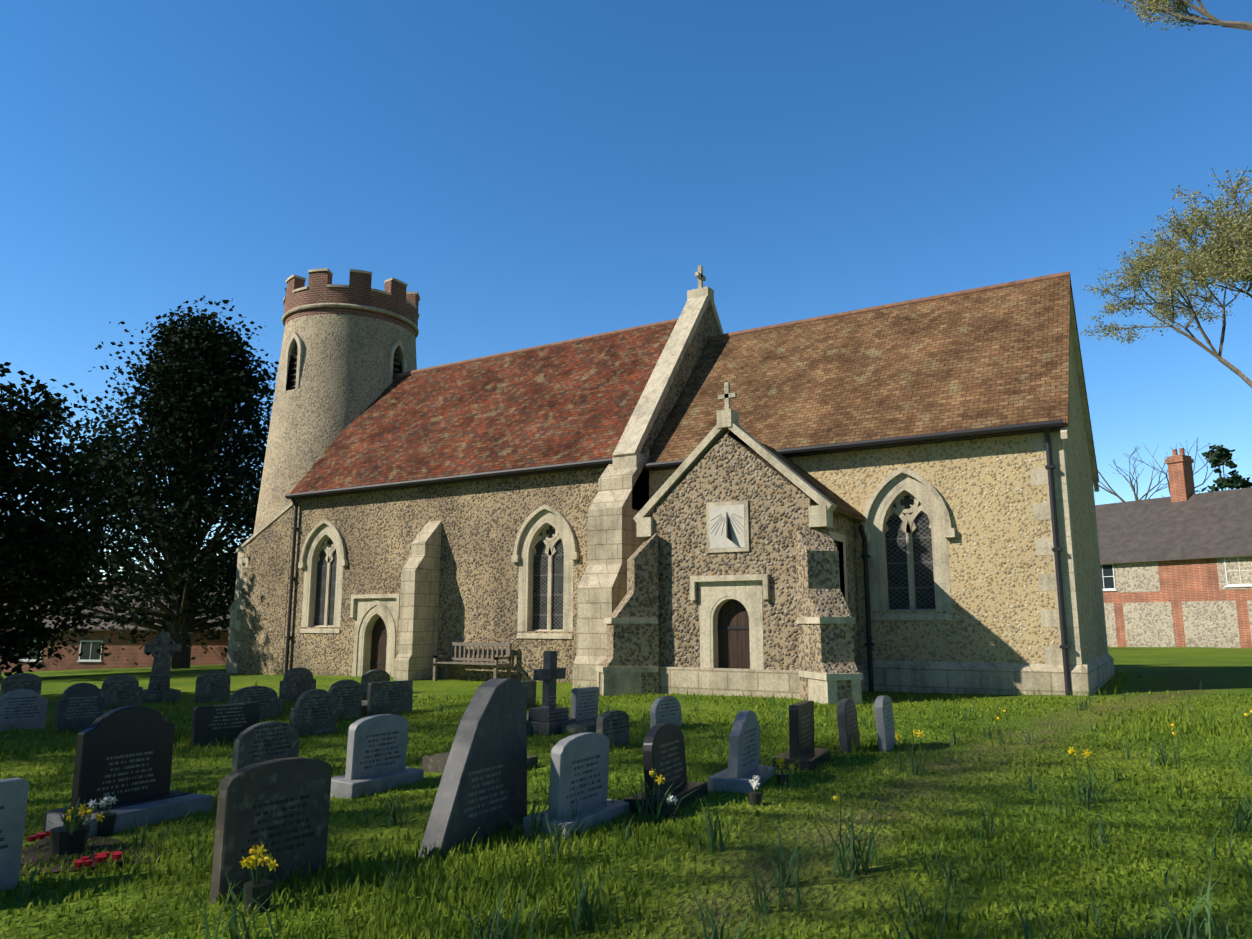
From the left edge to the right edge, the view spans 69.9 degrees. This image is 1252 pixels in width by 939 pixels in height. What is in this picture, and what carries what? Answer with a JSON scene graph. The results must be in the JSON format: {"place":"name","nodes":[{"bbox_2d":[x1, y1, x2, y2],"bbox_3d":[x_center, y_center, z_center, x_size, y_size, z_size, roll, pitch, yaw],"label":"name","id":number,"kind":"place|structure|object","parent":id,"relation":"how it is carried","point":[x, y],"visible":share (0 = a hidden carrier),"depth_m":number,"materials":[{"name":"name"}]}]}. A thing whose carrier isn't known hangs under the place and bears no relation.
{"place":"outdoors","nodes":[
{"label":"outdoors","id":0,"kind":"place"},
{"bbox_2d":[253,314,416,533],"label":"church tower","id":1,"kind":"structure","parent":0,"point":[343,383],"depth_m":27.72,"materials":[{"name":"beige stone"}]},
{"bbox_2d":[290,345,399,386],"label":"tower window louvres","id":2,"kind":"object","parent":1,"relation":"in","point":[296,368],"visible":0.17,"depth_m":28.26,"materials":[{"name":"wood"}]},
{"bbox_2d":[284,271,418,337],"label":"battlement parapet","id":3,"kind":"structure","parent":1,"relation":"on","point":[358,291],"depth_m":28.44,"materials":[{"name":"brown brick"}]},
{"bbox_2d":[282,467,606,681],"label":"church nave walls","id":4,"kind":"structure","parent":0,"point":[482,521],"depth_m":21.86,"materials":[{"name":"beige stone"}]},
{"bbox_2d":[287,323,675,498],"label":"nave roof","id":5,"kind":"structure","parent":4,"relation":"on","point":[571,402],"depth_m":23.85,"materials":[{"name":"red tile"}]},
{"bbox_2d":[0,647,1251,938],"bbox_3d":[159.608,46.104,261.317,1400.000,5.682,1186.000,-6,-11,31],"label":"ground","id":6,"kind":"structure","parent":0,"point":[1214,671],"depth_m":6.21,"materials":[{"name":"green plant"}]},
{"bbox_2d":[0,777,28,891],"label":"gravestone","id":7,"kind":"object","parent":6,"relation":"on","point":[13,798],"visible":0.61,"depth_m":4.95,"materials":[{"name":"grey stone"}]},
{"bbox_2d":[0,673,41,696],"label":"gravestone","id":8,"kind":"object","parent":6,"relation":"on","point":[28,681],"visible":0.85,"depth_m":15.83,"materials":[{"name":"stone"}]},
{"bbox_2d":[0,689,47,731],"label":"gravestone","id":9,"kind":"object","parent":6,"relation":"on","point":[20,708],"visible":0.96,"depth_m":12.32,"materials":[{"name":"grey stone"}]},
{"bbox_2d":[0,362,153,679],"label":"tree","id":10,"kind":"object","parent":6,"relation":"on","point":[73,550],"depth_m":26.86,"materials":[{"name":"green plant"}]},
{"bbox_2d":[54,683,104,733],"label":"gravestone","id":11,"kind":"object","parent":6,"relation":"on","point":[80,706],"visible":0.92,"depth_m":12.12,"materials":[{"name":"grey stone"}]},
{"bbox_2d":[19,529,153,581],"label":"tree","id":12,"kind":"object","parent":6,"relation":"on","point":[110,567],"depth_m":86.32,"materials":[{"name":"green plant"}]},
{"bbox_2d":[19,836,169,874],"bbox_3d":[-3.481,2.407,5.598,1.350,0.043,0.788,-6,-11,31],"label":"soil patch","id":13,"kind":"object","parent":6,"relation":"on","point":[35,857],"visible":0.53,"depth_m":5.63,"materials":[{"name":"brown soil"}]},
{"bbox_2d":[50,824,89,854],"bbox_3d":[-3.546,2.367,5.698,0.220,0.160,0.220,-6,-11,31],"label":"flower pot","id":14,"kind":"object","parent":13,"relation":"on","point":[63,841],"visible":0.66,"depth_m":5.62,"materials":[{"name":"grey"}]},
{"bbox_2d":[38,794,102,834],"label":"potted plant leaves","id":15,"kind":"object","parent":14,"relation":"in","point":[73,826],"visible":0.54,"depth_m":5.69,"materials":[{"name":"green plant"}]},
{"bbox_2d":[97,812,116,836],"bbox_3d":[-3.594,2.457,6.187,0.120,0.140,0.120,-6,-11,31],"label":"flower pot","id":16,"kind":"object","parent":6,"relation":"on","point":[106,826],"visible":0.68,"depth_m":6.15,"materials":[{"name":"grey"}]},
{"bbox_2d":[0,630,228,672],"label":"house walls","id":17,"kind":"structure","parent":6,"relation":"on","point":[133,653],"depth_m":49.42,"materials":[{"name":"red brick"}]},
{"bbox_2d":[20,640,102,661],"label":"house window frames","id":18,"kind":"structure","parent":17,"relation":"in","point":[34,660],"depth_m":49.61,"materials":[{"name":"white wood"}]},
{"bbox_2d":[15,640,100,659],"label":"window glass","id":19,"kind":"object","parent":18,"relation":"in","point":[86,647],"visible":0.19,"depth_m":49.59,"materials":[{"name":"glass"}]},
{"bbox_2d":[2,582,232,630],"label":"house roof","id":20,"kind":"structure","parent":17,"relation":"on","point":[110,624],"depth_m":50.08,"materials":[{"name":"brown tile"}]},
{"bbox_2d":[43,706,191,831],"bbox_3d":[-3.769,2.255,6.734,0.340,0.920,0.940,-5,-11,26],"label":"gravestone","id":21,"kind":"object","parent":6,"relation":"on","point":[124,755],"visible":0.71,"depth_m":6.69,"materials":[{"name":"black stone"}]},
{"bbox_2d":[100,674,142,709],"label":"gravestone","id":22,"kind":"object","parent":6,"relation":"on","point":[125,690],"visible":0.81,"depth_m":15.05,"materials":[{"name":"stone"}]},
{"bbox_2d":[45,793,212,836],"bbox_3d":[-3.631,2.549,6.598,0.489,0.150,1.021,-6,-11,31],"label":"gravestone base","id":23,"kind":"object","parent":6,"relation":"on","point":[157,811],"depth_m":6.52,"materials":[{"name":"grey stone"}]},
{"bbox_2d":[0,295,278,668],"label":"yew tree","id":24,"kind":"object","parent":6,"relation":"on","point":[177,347],"depth_m":41.03,"materials":[{"name":"green plant"}]},
{"bbox_2d":[142,632,181,702],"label":"gravestone","id":25,"kind":"object","parent":6,"relation":"on","point":[162,651],"visible":0.96,"depth_m":16.57,"materials":[{"name":"stone"}]},
{"bbox_2d":[195,671,230,702],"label":"gravestone","id":26,"kind":"object","parent":6,"relation":"on","point":[212,685],"visible":0.85,"depth_m":16.33,"materials":[{"name":"stone"}]},
{"bbox_2d":[191,702,259,747],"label":"gravestone","id":27,"kind":"object","parent":6,"relation":"on","point":[212,722],"visible":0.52,"depth_m":10.52,"materials":[{"name":"black stone"}]},
{"bbox_2d":[224,686,282,719],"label":"gravestone","id":28,"kind":"object","parent":6,"relation":"on","point":[268,700],"visible":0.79,"depth_m":13.33,"materials":[{"name":"stone"}]},
{"bbox_2d":[243,879,272,913],"bbox_3d":[-1.829,2.133,4.442,0.140,0.150,0.140,-6,-11,31],"label":"flower pot","id":29,"kind":"object","parent":6,"relation":"on","point":[254,891],"visible":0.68,"depth_m":4.40,"materials":[{"name":"grey"}]},
{"bbox_2d":[232,722,298,771],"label":"gravestone","id":30,"kind":"object","parent":6,"relation":"on","point":[260,742],"visible":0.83,"depth_m":8.33,"materials":[{"name":"stone"}]},
{"bbox_2d":[210,757,331,904],"bbox_3d":[-1.922,1.990,4.892,0.085,0.780,0.680,-5,-11,31],"label":"gravestone","id":31,"kind":"object","parent":6,"relation":"on","point":[278,808],"visible":0.79,"depth_m":4.85,"materials":[{"name":"grey stone"}]},
{"bbox_2d":[279,667,315,702],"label":"gravestone","id":32,"kind":"object","parent":6,"relation":"on","point":[296,683],"visible":0.83,"depth_m":16.00,"materials":[{"name":"stone"}]},
{"bbox_2d":[289,689,337,735],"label":"gravestone","id":33,"kind":"object","parent":6,"relation":"on","point":[313,710],"visible":0.88,"depth_m":11.32,"materials":[{"name":"stone"}]},
{"bbox_2d":[328,680,362,720],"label":"gravestone","id":34,"kind":"object","parent":6,"relation":"on","point":[346,695],"visible":0.71,"depth_m":13.00,"materials":[{"name":"stone"}]},
{"bbox_2d":[360,700,366,716],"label":"gravestone","id":35,"kind":"structure","parent":6,"relation":"on","point":[364,708],"depth_m":13.58,"materials":[{"name":"stone"}]},
{"bbox_2d":[361,669,389,699],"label":"gravestone","id":36,"kind":"object","parent":6,"relation":"on","point":[375,675],"visible":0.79,"depth_m":16.23,"materials":[{"name":"stone"}]},
{"bbox_2d":[330,714,423,798],"bbox_3d":[-2.128,2.469,7.656,0.340,0.720,0.820,-3,-10,31],"label":"gravestone","id":37,"kind":"object","parent":6,"relation":"on","point":[376,753],"visible":0.75,"depth_m":7.56,"materials":[{"name":"grey stone"}]},
{"bbox_2d":[367,680,412,715],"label":"gravestone","id":38,"kind":"object","parent":6,"relation":"on","point":[395,697],"visible":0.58,"depth_m":13.69,"materials":[{"name":"stone"}]},
{"bbox_2d":[28,775,759,867],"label":"flowers","id":39,"kind":"object","parent":6,"relation":"on","point":[98,857],"depth_m":5.85,"materials":[{"name":"plant"}]},
{"bbox_2d":[433,642,511,680],"bbox_3d":[-3.571,4.460,20.730,1.900,0.880,0.540,-6,-11,31],"label":"bench","id":40,"kind":"object","parent":6,"relation":"on","point":[496,659],"visible":0.92,"depth_m":20.88,"materials":[{"name":"brown wood"}]},
{"bbox_2d":[419,678,526,857],"bbox_3d":[-0.970,1.942,5.796,0.160,1.119,0.980,-6,-12,26],"label":"gravestone","id":41,"kind":"object","parent":6,"relation":"on","point":[483,778],"visible":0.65,"depth_m":5.78,"materials":[{"name":"grey stone"}]},
{"bbox_2d":[226,301,719,674],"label":"gable end wall","id":42,"kind":"structure","parent":6,"relation":"on","point":[260,633],"depth_m":25.33,"materials":[{"name":"beige stone"}]},
{"bbox_2d":[421,752,537,772],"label":"grave slab","id":43,"kind":"structure","parent":6,"relation":"on","point":[435,763],"depth_m":8.31,"materials":[{"name":"grey stone"}]},
{"bbox_2d":[521,680,536,707],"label":"gravestone","id":44,"kind":"object","parent":6,"relation":"on","point":[530,685],"visible":0.31,"depth_m":13.87,"materials":[{"name":"grey stone"}]},
{"bbox_2d":[527,651,575,735],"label":"gravestone","id":45,"kind":"object","parent":6,"relation":"on","point":[549,716],"visible":0.81,"depth_m":10.81,"materials":[{"name":"grey stone"}]},
{"bbox_2d":[527,714,596,733],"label":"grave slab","id":46,"kind":"structure","parent":6,"relation":"on","point":[588,725],"depth_m":10.65,"materials":[{"name":"stone"}]},
{"bbox_2d":[2,668,1129,905],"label":"long grass edges","id":47,"kind":"object","parent":6,"relation":"on","point":[1118,680],"visible":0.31,"depth_m":11.09,"materials":[{"name":"green plant"}]},
{"bbox_2d":[523,732,628,839],"bbox_3d":[-0.315,2.175,6.102,0.340,0.730,0.840,-2,-10,29],"label":"gravestone","id":48,"kind":"object","parent":6,"relation":"on","point":[579,768],"visible":0.69,"depth_m":6.00,"materials":[{"name":"grey stone"}]},
{"bbox_2d":[570,686,598,720],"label":"gravestone","id":49,"kind":"object","parent":6,"relation":"on","point":[584,703],"visible":0.56,"depth_m":11.23,"materials":[{"name":"grey stone"}]},
{"bbox_2d":[596,710,628,748],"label":"gravestone","id":50,"kind":"object","parent":6,"relation":"on","point":[614,724],"visible":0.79,"depth_m":9.36,"materials":[{"name":"stone"}]},
{"bbox_2d":[5,670,1251,938],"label":"grass tufts","id":51,"kind":"object","parent":6,"relation":"on","point":[783,882],"visible":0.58,"depth_m":4.73,"materials":[{"name":"green plant"}]},
{"bbox_2d":[69,713,1251,884],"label":"flower stems","id":52,"kind":"object","parent":6,"relation":"on","point":[257,880],"visible":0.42,"depth_m":6.16,"materials":[{"name":"green plant"}]},
{"bbox_2d":[64,710,1251,871],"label":"yellow flowers","id":53,"kind":"object","parent":52,"relation":"attached to","point":[253,858],"visible":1,"depth_m":5.68,"materials":[{"name":"yellow plant"}]},
{"bbox_2d":[623,723,707,815],"bbox_3d":[0.298,2.266,6.691,0.340,0.709,0.810,-9,-12,25],"label":"gravestone","id":54,"kind":"object","parent":6,"relation":"on","point":[663,750],"visible":0.75,"depth_m":6.59,"materials":[{"name":"black stone"}]},
{"bbox_2d":[650,696,681,727],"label":"gravestone","id":55,"kind":"object","parent":6,"relation":"on","point":[668,708],"visible":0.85,"depth_m":10.83,"materials":[{"name":"grey stone"}]},
{"bbox_2d":[226,265,1107,704],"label":"stone dressings","id":56,"kind":"structure","parent":6,"relation":"on","point":[716,595],"depth_m":16.53,"materials":[{"name":"beige stone"}]},
{"bbox_2d":[370,599,749,670],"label":"church doors","id":57,"kind":"structure","parent":56,"relation":"in","point":[733,647],"depth_m":15.51,"materials":[{"name":"brown wood"}]},
{"bbox_2d":[314,495,935,629],"bbox_3d":[-2.007,2.190,19.642,16.735,2.700,2.088,-6,-11,31],"label":"window glass","id":58,"kind":"object","parent":56,"relation":"in","point":[897,569],"depth_m":16.74,"materials":[{"name":"black glass"}]},
{"bbox_2d":[663,807,677,818],"bbox_3d":[0.307,2.389,6.168,0.100,0.100,0.100,-6,-11,31],"label":"flower pot","id":59,"kind":"object","parent":6,"relation":"on","point":[671,811],"visible":0.55,"depth_m":6.14,"materials":[{"name":"grey"}]},
{"bbox_2d":[282,303,1114,698],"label":"church stone buttresses","id":60,"kind":"structure","parent":6,"relation":"on","point":[614,509],"depth_m":17.91,"materials":[{"name":"beige stone"}]},
{"bbox_2d":[708,710,775,793],"bbox_3d":[0.977,2.357,7.378,0.340,0.719,0.840,0,-9,24],"label":"gravestone","id":61,"kind":"object","parent":6,"relation":"on","point":[739,772],"visible":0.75,"depth_m":7.19,"materials":[{"name":"grey stone"}]},
{"bbox_2d":[748,791,761,805],"bbox_3d":[0.944,2.425,6.541,0.100,0.120,0.100,-6,-11,31],"label":"flower pot","id":62,"kind":"object","parent":6,"relation":"on","point":[755,798],"visible":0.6,"depth_m":6.51,"materials":[{"name":"grey"}]},
{"bbox_2d":[777,773,788,784],"bbox_3d":[1.274,2.534,7.269,0.100,0.120,0.100,-6,-11,31],"label":"flower pot","id":63,"kind":"object","parent":6,"relation":"on","point":[784,777],"visible":0.53,"depth_m":7.24,"materials":[{"name":"grey plastic"}]},
{"bbox_2d":[772,700,829,771],"bbox_3d":[1.627,2.505,8.267,0.340,0.680,0.820,-3,-10,25],"label":"gravestone","id":64,"kind":"object","parent":6,"relation":"on","point":[801,727],"visible":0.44,"depth_m":8.06,"materials":[{"name":"black stone"}]},
{"bbox_2d":[836,698,859,752],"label":"gravestone","id":65,"kind":"object","parent":6,"relation":"on","point":[847,722],"visible":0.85,"depth_m":8.94,"materials":[{"name":"grey stone"}]},
{"bbox_2d":[649,327,1105,664],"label":"church chancel walls","id":66,"kind":"structure","parent":6,"relation":"on","point":[990,496],"depth_m":15.84,"materials":[{"name":"beige stone"}]},
{"bbox_2d":[643,277,1098,520],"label":"chancel roof","id":67,"kind":"structure","parent":66,"relation":"on","point":[997,357],"depth_m":18.46,"materials":[{"name":"brown tile"}]},
{"bbox_2d":[874,695,896,751],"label":"gravestone","id":68,"kind":"object","parent":6,"relation":"on","point":[884,717],"visible":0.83,"depth_m":9.00,"materials":[{"name":"grey stone"}]},
{"bbox_2d":[1080,167,1251,387],"bbox_3d":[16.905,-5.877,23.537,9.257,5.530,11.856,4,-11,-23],"label":"budding tree","id":69,"kind":"object","parent":6,"relation":"on","point":[1240,260],"visible":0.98,"depth_m":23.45,"materials":[{"name":"green plant"}]},
{"bbox_2d":[1098,439,1238,501],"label":"bare trees","id":70,"kind":"object","parent":6,"relation":"on","point":[1133,489],"visible":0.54,"depth_m":60.61,"materials":[{"name":"brown plant"}]},
{"bbox_2d":[1103,448,1251,647],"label":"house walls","id":71,"kind":"structure","parent":6,"relation":"on","point":[1186,580],"depth_m":41.65,"materials":[{"name":"red brick"}]},
{"bbox_2d":[1100,565,1113,588],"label":"window glass","id":72,"kind":"object","parent":71,"relation":"in","point":[1108,571],"visible":0.04,"depth_m":44.50,"materials":[{"name":"glass"}]},
{"bbox_2d":[1095,487,1251,563],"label":"house roof","id":73,"kind":"structure","parent":71,"relation":"on","point":[1216,524],"depth_m":43.50,"materials":[{"name":"grey tile"}]},
{"bbox_2d":[1100,556,1251,590],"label":"window frames","id":74,"kind":"structure","parent":71,"relation":"in","point":[1228,585],"depth_m":39.87,"materials":[{"name":"white wood"}]},
{"bbox_2d":[1104,557,1251,647],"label":"flint wall panels","id":75,"kind":"object","parent":71,"relation":"in","point":[1206,624],"visible":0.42,"depth_m":41.79,"materials":[{"name":"beige stone"}]},
{"bbox_2d":[1124,0,1251,30],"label":"budding tree branches","id":76,"kind":"object","parent":6,"relation":"on","point":[1212,20],"visible":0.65,"depth_m":23.03,"materials":[{"name":"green plant"}]},
{"bbox_2d":[1099,0,1198,29],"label":"budding tree","id":77,"kind":"object","parent":76,"relation":"attached to","point":[1151,5],"visible":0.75,"depth_m":25.46,"materials":[{"name":"green plant"}]},
{"bbox_2d":[1195,444,1251,492],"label":"conifer tree","id":78,"kind":"object","parent":6,"relation":"on","point":[1235,479],"depth_m":58.71,"materials":[{"name":"green plant"}]},
{"bbox_2d":[0,0,1251,581],"label":"sky","id":79,"kind":"structure","parent":0,"point":[538,172],"materials":[{"name":"blue"}]},
{"bbox_2d":[284,419,1071,695],"bbox_3d":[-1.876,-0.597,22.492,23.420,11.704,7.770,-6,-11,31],"label":"gutters and downpipes","id":80,"kind":"object","parent":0,"point":[1046,427],"visible":0.71,"depth_m":16.61,"materials":[{"name":"black metal"}]},
{"bbox_2d":[600,434,860,701],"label":"church porch walls","id":81,"kind":"structure","parent":0,"point":[794,556],"depth_m":15.59,"materials":[{"name":"beige stone"}]},
{"bbox_2d":[710,504,744,548],"bbox_3d":[1.764,0.997,15.579,0.660,0.740,0.034,-6,-11,31],"label":"sundial","id":82,"kind":"object","parent":81,"relation":"attached to","point":[718,540],"visible":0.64,"depth_m":15.56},
{"bbox_2d":[393,271,1070,377],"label":"church ridge tiles","id":83,"kind":"object","parent":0,"point":[910,302],"visible":0.46,"depth_m":21.82,"materials":[{"name":"brown tile"}]}
]}

